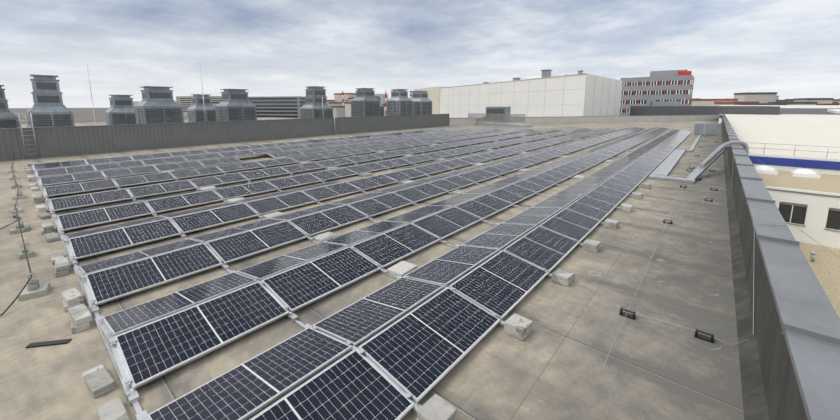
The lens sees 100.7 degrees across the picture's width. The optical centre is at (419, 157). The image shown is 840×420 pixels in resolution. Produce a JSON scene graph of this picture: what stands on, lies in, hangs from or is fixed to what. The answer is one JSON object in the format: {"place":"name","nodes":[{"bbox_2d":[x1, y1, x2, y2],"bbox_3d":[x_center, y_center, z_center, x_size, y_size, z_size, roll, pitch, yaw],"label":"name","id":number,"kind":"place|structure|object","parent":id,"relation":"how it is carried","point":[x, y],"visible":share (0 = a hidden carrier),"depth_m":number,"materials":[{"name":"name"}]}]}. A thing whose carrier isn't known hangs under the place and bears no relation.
{"place":"outdoors","nodes":[
{"label":"outdoors","id":0,"kind":"place"},
{"bbox_2d":[9,108,187,123],"bbox_3d":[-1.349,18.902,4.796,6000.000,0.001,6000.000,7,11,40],"label":"city ground","id":1,"kind":"structure","parent":0,"point":[83,115],"depth_m":695.84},
{"bbox_2d":[133,94,387,115],"bbox_3d":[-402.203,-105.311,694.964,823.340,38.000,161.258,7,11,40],"label":"distant buildings","id":2,"kind":"structure","parent":1,"relation":"on","point":[382,97],"depth_m":599.76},
{"bbox_2d":[177,98,221,111],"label":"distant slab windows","id":3,"kind":"structure","parent":2,"relation":"attached to","point":[191,102],"depth_m":598.04,"materials":[{"name":"grey glass"}]},
{"bbox_2d":[720,105,839,107],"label":"hall roof","id":4,"kind":"structure","parent":1,"relation":"on","point":[809,106],"depth_m":112.88,"materials":[{"name":"grey metal"}]},
{"bbox_2d":[21,117,295,127],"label":"plant deck roof","id":5,"kind":"structure","parent":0,"point":[104,123],"depth_m":64.15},
{"bbox_2d":[248,96,304,118],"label":"grey slab building","id":6,"kind":"structure","parent":0,"point":[298,103],"depth_m":326.96,"materials":[{"name":"grey concrete"}]},
{"bbox_2d":[248,98,304,116],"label":"grey slab windows","id":7,"kind":"structure","parent":6,"relation":"attached to","point":[275,106],"depth_m":328.71,"materials":[{"name":"black glass"}]},
{"bbox_2d":[0,0,839,107],"label":"sky","id":8,"kind":"structure","parent":0,"point":[266,48],"materials":[{"name":"grey"}]},
{"bbox_2d":[414,74,622,117],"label":"white building","id":9,"kind":"structure","parent":0,"point":[576,99],"depth_m":90.83,"materials":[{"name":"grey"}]},
{"bbox_2d":[444,73,616,117],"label":"wall panel joints","id":10,"kind":"object","parent":9,"relation":"attached to","point":[529,91],"visible":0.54,"depth_m":92.12,"materials":[{"name":"grey metal"}]},
{"bbox_2d":[483,69,582,82],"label":"white roof plant","id":11,"kind":"object","parent":9,"relation":"on","point":[546,72],"visible":0.62,"depth_m":90.48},
{"bbox_2d":[212,91,839,117],"bbox_3d":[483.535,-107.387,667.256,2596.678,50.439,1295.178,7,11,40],"label":"city skyline","id":12,"kind":"structure","parent":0,"point":[745,98],"depth_m":317.74,"materials":[{"name":"grey concrete"}]},
{"bbox_2d":[620,69,693,115],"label":"office block","id":13,"kind":"structure","parent":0,"point":[672,85],"depth_m":140.51,"materials":[{"name":"grey concrete"}]},
{"bbox_2d":[630,100,779,115],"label":"link block","id":14,"kind":"structure","parent":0,"point":[652,107],"depth_m":90.69,"materials":[{"name":"grey concrete"}]},
{"bbox_2d":[721,116,807,419],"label":"parapet wall","id":15,"kind":"structure","parent":0,"point":[770,388],"depth_m":4.64,"materials":[{"name":"grey concrete"}]},
{"bbox_2d":[718,114,839,158],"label":"neighbouring roof","id":16,"kind":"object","parent":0,"point":[813,132],"depth_m":48.44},
{"bbox_2d":[758,170,839,317],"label":"gravel roofs","id":17,"kind":"structure","parent":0,"point":[825,265],"depth_m":22.89,"materials":[{"name":"beige gravel"}]},
{"bbox_2d":[755,165,820,178],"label":"skylight domes","id":18,"kind":"structure","parent":17,"relation":"on","point":[799,172],"depth_m":30.16,"materials":[{"name":"white plastic"}]},
{"bbox_2d":[748,153,839,174],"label":"blue fascia","id":19,"kind":"structure","parent":17,"relation":"on","point":[831,166],"depth_m":32.03,"materials":[{"name":"blue metal"}]},
{"bbox_2d":[745,142,839,157],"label":"roof railing","id":20,"kind":"object","parent":19,"relation":"on","point":[764,148],"visible":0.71,"depth_m":32.03,"materials":[{"name":"grey metal"}]},
{"bbox_2d":[765,186,839,248],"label":"wall","id":21,"kind":"structure","parent":17,"relation":"on","point":[814,215],"depth_m":23.67,"materials":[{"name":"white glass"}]},
{"bbox_2d":[810,251,816,261],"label":"roof vents","id":22,"kind":"object","parent":17,"relation":"on","point":[813,254],"visible":1,"depth_m":21.02,"materials":[{"name":"white metal"}]},
{"bbox_2d":[776,96,839,104],"bbox_3d":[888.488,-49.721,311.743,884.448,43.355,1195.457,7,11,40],"label":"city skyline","id":23,"kind":"structure","parent":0,"point":[777,97],"depth_m":410.11,"materials":[{"name":"red tile"}]},
{"bbox_2d":[779,108,839,114],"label":"dark hall roof","id":24,"kind":"structure","parent":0,"point":[818,111],"depth_m":89.39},
{"bbox_2d":[827,109,839,112],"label":"hall skylights","id":25,"kind":"object","parent":24,"relation":"on","point":[834,110],"visible":0.16,"depth_m":83.06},
{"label":"building body","id":26,"kind":"object","parent":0,"visible":0},
{"bbox_2d":[0,121,743,419],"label":"roof surface","id":27,"kind":"object","parent":26,"relation":"on","point":[550,367],"visible":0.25,"depth_m":5.72,"materials":[{"name":"beige concrete"}]},
{"bbox_2d":[0,85,19,128],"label":"cooling tower","id":28,"kind":"structure","parent":27,"relation":"on","point":[8,119],"depth_m":28.73,"materials":[{"name":"grey"}]},
{"bbox_2d":[0,155,32,315],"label":"lightning wire","id":29,"kind":"object","parent":27,"relation":"on","point":[31,275],"visible":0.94,"depth_m":7.66,"materials":[{"name":"grey metal"}]},
{"bbox_2d":[17,113,38,158],"bbox_3d":[-24.448,-1.336,21.765,0.736,2.910,0.744,7,11,40],"label":"ladder","id":30,"kind":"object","parent":27,"relation":"on","point":[19,120],"depth_m":21.90,"materials":[{"name":"silver metal"}]},
{"bbox_2d":[8,168,49,300],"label":"concrete support blocks","id":31,"kind":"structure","parent":27,"relation":"on","point":[34,288],"depth_m":7.84,"materials":[{"name":"grey concrete"}]},
{"bbox_2d":[10,166,35,280],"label":"lightning rings","id":32,"kind":"object","parent":31,"relation":"on","point":[19,220],"visible":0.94,"depth_m":7.90,"materials":[{"name":"grey metal"}]},
{"bbox_2d":[13,215,71,347],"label":"rubber pads","id":33,"kind":"object","parent":27,"relation":"on","point":[48,343],"visible":0.86,"depth_m":5.00,"materials":[{"name":"black rubber"}]},
{"bbox_2d":[26,74,74,127],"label":"cooling tower","id":34,"kind":"structure","parent":27,"relation":"on","point":[48,109],"depth_m":25.07,"materials":[{"name":"grey metal"}]},
{"bbox_2d":[105,95,135,124],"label":"cooling tower","id":35,"kind":"structure","parent":27,"relation":"on","point":[120,110],"depth_m":34.31,"materials":[{"name":"grey"}]},
{"bbox_2d":[134,86,183,123],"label":"cooling tower","id":36,"kind":"structure","parent":27,"relation":"on","point":[157,104],"depth_m":30.32,"materials":[{"name":"grey metal"}]},
{"bbox_2d":[187,94,215,121],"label":"cooling tower","id":37,"kind":"structure","parent":27,"relation":"on","point":[195,111],"depth_m":39.73,"materials":[{"name":"grey"}]},
{"bbox_2d":[0,114,448,160],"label":"screen wall","id":38,"kind":"structure","parent":27,"relation":"on","point":[64,141],"depth_m":28.25,"materials":[{"name":"grey metal"}]},
{"bbox_2d":[215,89,256,120],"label":"cooling tower","id":39,"kind":"structure","parent":27,"relation":"on","point":[234,105],"depth_m":35.28,"materials":[{"name":"grey metal"}]},
{"bbox_2d":[26,65,448,126],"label":"lightning rods","id":40,"kind":"object","parent":27,"relation":"on","point":[203,99],"visible":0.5,"depth_m":29.36,"materials":[{"name":"silver metal"}]},
{"bbox_2d":[300,86,332,118],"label":"cooling tower","id":41,"kind":"structure","parent":27,"relation":"on","point":[312,107],"depth_m":42.55,"materials":[{"name":"grey metal"}]},
{"bbox_2d":[24,131,668,419],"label":"concrete ballast blocks","id":42,"kind":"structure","parent":27,"relation":"on","point":[99,380],"depth_m":5.84,"materials":[{"name":"concrete"}]},
{"bbox_2d":[31,128,690,419],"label":"panel mounting","id":43,"kind":"object","parent":27,"relation":"on","point":[132,396],"visible":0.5,"depth_m":7.07,"materials":[{"name":"metal"}]},
{"bbox_2d":[33,127,691,419],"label":"solar panels","id":44,"kind":"object","parent":43,"relation":"on","point":[421,351],"visible":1,"depth_m":7.78,"materials":[{"name":"blue glass"}]},
{"bbox_2d":[351,88,379,116],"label":"cooling tower","id":45,"kind":"structure","parent":27,"relation":"on","point":[365,102],"depth_m":48.43,"materials":[{"name":"grey metal"}]},
{"bbox_2d":[108,133,648,324],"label":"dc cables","id":46,"kind":"object","parent":27,"relation":"on","point":[371,222],"visible":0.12,"depth_m":11.73,"materials":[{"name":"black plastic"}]},
{"bbox_2d":[375,96,383,115],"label":"cooling tower","id":47,"kind":"structure","parent":27,"relation":"on","point":[381,109],"depth_m":60.39,"materials":[{"name":"grey"}]},
{"bbox_2d":[386,89,412,115],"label":"cooling tower","id":48,"kind":"structure","parent":27,"relation":"on","point":[399,102],"depth_m":53.72,"materials":[{"name":"grey metal"}]},
{"bbox_2d":[411,91,431,114],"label":"cooling tower","id":49,"kind":"structure","parent":27,"relation":"on","point":[422,103],"depth_m":57.35,"materials":[{"name":"grey metal"}]},
{"bbox_2d":[468,113,531,126],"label":"platform screen","id":50,"kind":"object","parent":27,"relation":"on","point":[495,120],"visible":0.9,"depth_m":55.15,"materials":[{"name":"grey metal"}]},
{"bbox_2d":[485,107,510,123],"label":"ventilation unit","id":51,"kind":"object","parent":50,"relation":"on","point":[491,111],"visible":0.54,"depth_m":56.76,"materials":[{"name":"grey metal"}]},
{"bbox_2d":[449,115,721,125],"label":"parapet wall","id":52,"kind":"structure","parent":27,"relation":"on","point":[528,120],"depth_m":65.71,"materials":[{"name":"concrete"}]},
{"bbox_2d":[619,136,717,342],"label":"roof brackets","id":53,"kind":"object","parent":27,"relation":"on","point":[696,335],"visible":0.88,"depth_m":5.63,"materials":[{"name":"black metal"}]},
{"bbox_2d":[648,135,730,182],"bbox_3d":[21.678,-1.263,26.669,3.050,1.288,30.630,7,11,40],"label":"cable tray","id":54,"kind":"object","parent":27,"relation":"on","point":[663,169],"visible":0.9,"depth_m":17.44,"materials":[{"name":"silver metal"}]},
{"bbox_2d":[699,140,748,167],"bbox_3d":[15.220,-0.181,17.703,4.471,1.252,0.738,-4,10,-26],"label":"duct","id":55,"kind":"object","parent":54,"relation":"on","point":[706,161],"visible":0.85,"depth_m":18.10,"materials":[{"name":"silver metal"}]},
{"bbox_2d":[694,123,716,135],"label":"switch cabinets","id":56,"kind":"object","parent":27,"relation":"on","point":[710,129],"visible":1,"depth_m":39.05,"materials":[{"name":"grey metal"}]},
{"bbox_2d":[603,131,838,366],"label":"conductor wire","id":57,"kind":"object","parent":27,"relation":"on","point":[753,275],"visible":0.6,"depth_m":5.88,"materials":[{"name":"silver metal"}]},
{"bbox_2d":[484,114,839,419],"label":"parapet coping","id":58,"kind":"object","parent":26,"relation":"on","point":[809,318],"visible":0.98,"depth_m":3.73,"materials":[{"name":"grey metal"}]}
]}

